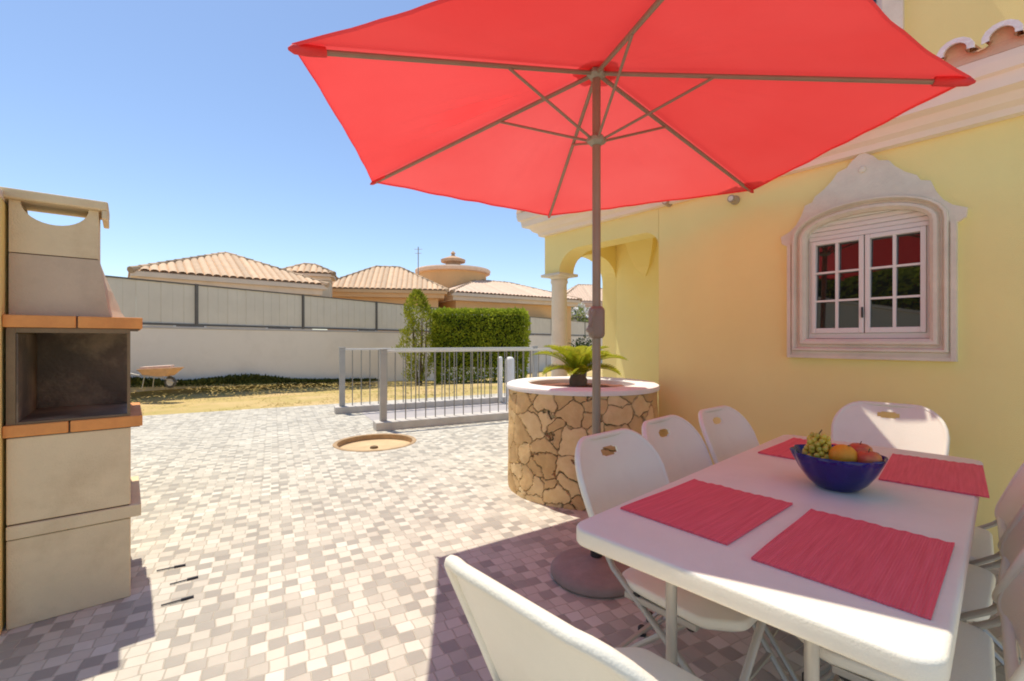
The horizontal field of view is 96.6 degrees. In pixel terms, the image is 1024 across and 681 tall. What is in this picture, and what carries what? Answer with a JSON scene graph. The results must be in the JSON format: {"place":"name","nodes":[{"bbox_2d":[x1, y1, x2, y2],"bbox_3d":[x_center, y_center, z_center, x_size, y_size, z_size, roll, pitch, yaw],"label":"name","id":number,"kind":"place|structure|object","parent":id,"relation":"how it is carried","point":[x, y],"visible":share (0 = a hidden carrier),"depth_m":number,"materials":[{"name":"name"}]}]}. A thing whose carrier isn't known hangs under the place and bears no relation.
{"place":"outdoors","nodes":[
{"label":"outdoors","id":0,"kind":"place"},
{"bbox_2d":[127,252,337,329],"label":"neighbour house","id":1,"kind":"structure","parent":0,"point":[226,269],"depth_m":18.13,"materials":[{"name":"tile"}]},
{"bbox_2d":[0,0,601,329],"label":"sky","id":2,"kind":"structure","parent":0,"point":[198,127],"materials":[{"name":"blue"}]},
{"bbox_2d":[130,363,601,415],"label":"lawn","id":3,"kind":"structure","parent":0,"point":[223,401],"depth_m":10.70,"materials":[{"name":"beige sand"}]},
{"bbox_2d":[130,367,183,388],"bbox_3d":[-7.724,0.808,9.844,0.988,0.449,0.449,0,0,-3],"label":"wheelbarrow","id":4,"kind":"object","parent":3,"relation":"on","point":[170,381],"visible":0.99,"depth_m":9.71,"materials":[{"name":"metal"}]},
{"bbox_2d":[140,365,174,368],"bbox_3d":[-7.609,0.566,9.794,0.609,0.042,0.144,-3,3,-6],"label":"wooden plank","id":5,"kind":"object","parent":4,"relation":"on","point":[150,367],"visible":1,"depth_m":9.73,"materials":[{"name":"wood"}]},
{"bbox_2d":[130,373,377,386],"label":"weeds","id":6,"kind":"object","parent":3,"relation":"on","point":[246,379],"visible":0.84,"depth_m":12.00,"materials":[{"name":"green plant"}]},
{"bbox_2d":[130,326,601,391],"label":"boundary wall","id":7,"kind":"structure","parent":3,"relation":"on","point":[201,352],"depth_m":12.95,"materials":[{"name":"white paint"}]},
{"bbox_2d":[105,275,588,335],"bbox_3d":[-1.931,-0.880,21.629,0.070,1.060,59.260,0,0,30],"label":"screen fence","id":8,"kind":"object","parent":7,"relation":"on","point":[152,302],"visible":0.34,"depth_m":12.59,"materials":[{"name":"metal"}]},
{"bbox_2d":[392,288,441,385],"bbox_3d":[-2.976,-0.066,14.565,1.708,3.240,1.735,0,0,37],"label":"upright shrub","id":9,"kind":"object","parent":3,"relation":"on","point":[420,297],"visible":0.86,"depth_m":14.40,"materials":[{"name":"green plant"}]},
{"bbox_2d":[428,306,531,383],"bbox_3d":[-1.011,0.217,14.976,3.356,2.714,1.468,0,0,-3],"label":"clipped hedge","id":10,"kind":"object","parent":3,"relation":"on","point":[461,327],"visible":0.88,"depth_m":14.45,"materials":[{"name":"green plant"}]},
{"bbox_2d":[361,403,507,420],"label":"path","id":11,"kind":"structure","parent":0,"point":[374,415],"depth_m":8.01,"materials":[{"name":"grey stone"}]},
{"bbox_2d":[499,357,502,402],"bbox_3d":[-0.240,0.786,9.150,0.135,0.932,0.135,0,0,0],"label":"white bollard","id":12,"kind":"object","parent":11,"relation":"on","point":[500,379],"visible":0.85,"depth_m":9.10,"materials":[{"name":"metal"}]},
{"bbox_2d":[504,357,513,403],"bbox_3d":[-0.040,0.786,9.000,0.229,0.932,0.229,0,0,0],"label":"white bollard","id":13,"kind":"object","parent":11,"relation":"on","point":[510,368],"visible":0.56,"depth_m":8.93,"materials":[{"name":"metal"}]},
{"bbox_2d":[0,393,1020,680],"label":"pavement","id":14,"kind":"structure","parent":0,"point":[296,543],"depth_m":2.54,"materials":[{"name":"stone"}]},
{"bbox_2d":[0,188,9,633],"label":"garden wall","id":15,"kind":"structure","parent":14,"relation":"on","point":[4,256],"depth_m":1.98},
{"bbox_2d":[0,186,142,629],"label":"masonry barbecue","id":16,"kind":"object","parent":14,"relation":"on","point":[73,496],"visible":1,"depth_m":2.12,"materials":[{"name":"concrete"}]},
{"bbox_2d":[156,563,185,570],"bbox_3d":[-1.866,1.244,2.500,0.128,0.014,0.013,0,0,-31],"label":"metal rod","id":17,"kind":"object","parent":14,"relation":"on","point":[180,565],"visible":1,"depth_m":2.51,"materials":[{"name":"metal"}]},
{"bbox_2d":[161,595,193,605],"bbox_3d":[-1.598,1.244,2.182,0.127,0.014,0.013,0,0,-37],"label":"metal rod","id":18,"kind":"object","parent":14,"relation":"on","point":[187,597],"visible":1,"depth_m":2.19,"materials":[{"name":"metal"}]},
{"bbox_2d":[170,576,197,584],"bbox_3d":[-1.700,1.244,2.368,0.120,0.014,0.013,0,0,-39],"label":"metal rod","id":19,"kind":"object","parent":14,"relation":"on","point":[191,578],"visible":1,"depth_m":2.37,"materials":[{"name":"metal"}]},
{"bbox_2d":[333,433,415,451],"bbox_3d":[-1.680,1.296,5.620,0.986,0.108,0.986,0,0,0],"label":"manhole pit","id":20,"kind":"object","parent":14,"relation":"in","point":[374,442],"visible":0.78,"depth_m":5.80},
{"bbox_2d":[334,395,505,413],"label":"kerb","id":21,"kind":"structure","parent":14,"relation":"on","point":[357,408],"depth_m":8.36,"materials":[{"name":"concrete"}]},
{"bbox_2d":[339,346,537,405],"bbox_3d":[-1.228,0.625,8.770,3.944,1.019,0.104,0,0,-27],"label":"metal railing","id":22,"kind":"object","parent":21,"relation":"on","point":[342,373],"visible":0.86,"depth_m":8.52,"materials":[{"name":"grey metal"}]},
{"bbox_2d":[373,410,508,430],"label":"kerb","id":23,"kind":"structure","parent":14,"relation":"on","point":[423,421],"depth_m":6.73,"materials":[{"name":"concrete"}]},
{"bbox_2d":[379,349,550,420],"bbox_3d":[-0.532,0.625,7.105,2.994,1.019,0.104,0,0,-27],"label":"metal railing","id":24,"kind":"object","parent":23,"relation":"on","point":[383,384],"visible":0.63,"depth_m":6.74,"materials":[{"name":"grey metal"}]},
{"bbox_2d":[444,555,702,680],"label":"folding chair","id":25,"kind":"object","parent":14,"relation":"on","point":[518,637],"visible":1,"depth_m":0.69,"materials":[{"name":"white plastic"}]},
{"bbox_2d":[568,334,591,375],"bbox_3d":[1.710,0.619,11.214,0.782,1.578,0.965,0,0,0],"label":"round shrub","id":26,"kind":"object","parent":14,"relation":"on","point":[583,344],"visible":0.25,"depth_m":11.15,"materials":[{"name":"green plant"}]},
{"bbox_2d":[507,376,659,510],"bbox_3d":[0.605,0.811,3.985,1.306,0.898,1.306,0,0,0],"label":"stone planter","id":27,"kind":"object","parent":14,"relation":"on","point":[550,423],"visible":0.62,"depth_m":3.45,"materials":[{"name":"beige stone"}]},
{"bbox_2d":[535,344,625,385],"bbox_3d":[0.587,0.236,3.963,0.691,0.407,0.684,0,0,-44],"label":"cycad plant","id":28,"kind":"object","parent":27,"relation":"in","point":[578,364],"visible":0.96,"depth_m":3.90,"materials":[{"name":"green plant"}]},
{"bbox_2d":[288,0,975,598],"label":"red parasol","id":29,"kind":"object","parent":14,"relation":"on","point":[548,108],"visible":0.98,"depth_m":2.34,"materials":[{"name":"fabric"}]},
{"bbox_2d":[575,428,788,680],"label":"folding chair","id":30,"kind":"object","parent":14,"relation":"on","point":[632,467],"visible":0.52,"depth_m":1.64,"materials":[{"name":"white plastic"}]},
{"bbox_2d":[641,415,799,680],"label":"folding chair","id":31,"kind":"object","parent":14,"relation":"on","point":[681,449],"visible":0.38,"depth_m":2.19,"materials":[{"name":"white plastic"}]},
{"bbox_2d":[698,405,758,463],"bbox_3d":[1.336,0.811,2.294,0.537,0.878,0.690,0,0,-41],"label":"folding chair","id":32,"kind":"object","parent":14,"relation":"on","point":[731,434],"visible":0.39,"depth_m":2.52,"materials":[{"name":"white plastic"}]},
{"bbox_2d":[576,435,983,680],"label":"folding table","id":33,"kind":"object","parent":14,"relation":"on","point":[890,641],"visible":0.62,"depth_m":1.09,"materials":[{"name":"white plastic"}]},
{"bbox_2d":[620,479,792,544],"bbox_3d":[0.599,0.505,1.397,0.441,0.007,0.320,0,0,-40],"label":"placemat","id":34,"kind":"object","parent":33,"relation":"on","point":[721,514],"visible":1,"depth_m":1.36,"materials":[{"name":"red fabric"}]},
{"bbox_2d":[758,438,837,459],"bbox_3d":[1.385,0.505,2.102,0.469,0.008,0.299,0,0,-41],"label":"placemat","id":35,"kind":"object","parent":33,"relation":"on","point":[782,449],"visible":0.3,"depth_m":2.12,"materials":[{"name":"red fabric"}]},
{"bbox_2d":[789,444,888,492],"bbox_3d":[1.128,0.449,1.585,0.281,0.121,0.281,0,0,0],"label":"fruit bowl","id":36,"kind":"object","parent":33,"relation":"on","point":[839,476],"visible":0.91,"depth_m":1.50,"materials":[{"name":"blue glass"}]},
{"bbox_2d":[802,429,831,458],"bbox_3d":[1.088,0.373,1.616,0.104,0.115,0.103,0,0,40],"label":"grape bunch","id":37,"kind":"object","parent":36,"relation":"in","point":[817,445],"visible":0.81,"depth_m":1.60,"materials":[{"name":"green food"}]},
{"bbox_2d":[829,444,856,461],"bbox_3d":[1.125,0.392,1.550,0.082,0.078,0.082,0,0,0],"label":"orange","id":38,"kind":"object","parent":36,"relation":"in","point":[843,452],"visible":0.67,"depth_m":1.53,"materials":[{"name":"orange food"}]},
{"bbox_2d":[849,441,872,451],"bbox_3d":[1.207,0.387,1.584,0.076,0.077,0.076,0,0,0],"label":"apple","id":39,"kind":"object","parent":36,"relation":"in","point":[857,447],"visible":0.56,"depth_m":1.56,"materials":[{"name":"red food"}]},
{"bbox_2d":[857,449,882,462],"bbox_3d":[1.183,0.397,1.515,0.076,0.077,0.076,0,0,0],"label":"apple","id":40,"kind":"object","parent":36,"relation":"in","point":[865,456],"visible":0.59,"depth_m":1.49,"materials":[{"name":"red food"}]},
{"bbox_2d":[751,509,954,619],"bbox_3d":[0.830,0.506,1.099,0.461,0.007,0.310,0,0,-42],"label":"placemat","id":41,"kind":"object","parent":33,"relation":"on","point":[905,571],"visible":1,"depth_m":1.05,"materials":[{"name":"red fabric"}]},
{"bbox_2d":[879,453,989,497],"bbox_3d":[1.621,0.505,1.756,0.281,0.007,0.519,0,0,44],"label":"placemat","id":42,"kind":"object","parent":33,"relation":"on","point":[957,477],"visible":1,"depth_m":1.72,"materials":[{"name":"red fabric"}]},
{"bbox_2d":[831,401,949,455],"bbox_3d":[2.024,0.811,2.504,0.690,0.878,0.537,0,0,-45],"label":"folding chair","id":43,"kind":"object","parent":14,"relation":"on","point":[917,428],"visible":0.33,"depth_m":2.68,"materials":[{"name":"white plastic"}]},
{"bbox_2d":[796,569,1023,680],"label":"folding chair","id":44,"kind":"object","parent":14,"relation":"on","point":[974,657],"visible":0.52,"depth_m":1.16,"materials":[{"name":"white plastic"}]},
{"bbox_2d":[802,516,1023,680],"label":"folding chair","id":45,"kind":"object","parent":14,"relation":"on","point":[981,592],"visible":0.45,"depth_m":1.48,"materials":[{"name":"white plastic"}]},
{"bbox_2d":[969,463,1023,663],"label":"folding chair","id":46,"kind":"object","parent":14,"relation":"on","point":[1009,511],"visible":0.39,"depth_m":1.83,"materials":[{"name":"white plastic"}]},
{"bbox_2d":[567,284,601,314],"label":"neighbour house","id":47,"kind":"structure","parent":0,"point":[583,292],"depth_m":44.81,"materials":[{"name":"beige tile"}]},
{"bbox_2d":[516,0,1023,560],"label":"yellow house","id":48,"kind":"structure","parent":0,"point":[884,262],"depth_m":3.05,"materials":[{"name":"paint"}]},
{"bbox_2d":[662,201,672,206],"bbox_3d":[1.378,-1.231,4.055,0.084,0.072,0.072,0,0,-39],"label":"wall fitting","id":49,"kind":"object","parent":48,"relation":"attached to","point":[666,203],"depth_m":4.05,"materials":[{"name":"metal"}]},
{"bbox_2d":[727,195,739,204],"bbox_3d":[1.746,-1.115,3.606,0.084,0.072,0.072,0,0,-39],"label":"wall fitting","id":50,"kind":"object","parent":48,"relation":"attached to","point":[733,199],"depth_m":3.59,"materials":[{"name":"metal"}]},
{"bbox_2d":[781,153,967,361],"bbox_3d":[2.313,-0.551,2.996,0.142,1.347,0.972,0,0,-39],"label":"window","id":51,"kind":"structure","parent":48,"relation":"in","point":[894,280],"depth_m":2.95,"materials":[{"name":"stone"}]},
{"label":"ground","id":52,"kind":"structure","parent":0,"visible":0},
{"bbox_2d":[327,247,581,349],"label":"neighbour house","id":53,"kind":"structure","parent":52,"relation":"on","point":[451,282],"depth_m":26.52,"materials":[{"name":"tile"}]},
{"bbox_2d":[571,302,589,335],"bbox_3d":[4.650,-0.667,36.690,4.816,5.764,5.171,0,0,0],"label":"oleander bush","id":54,"kind":"object","parent":52,"relation":"on","point":[579,313],"visible":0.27,"depth_m":35.64,"materials":[{"name":"green plant"}]}
]}

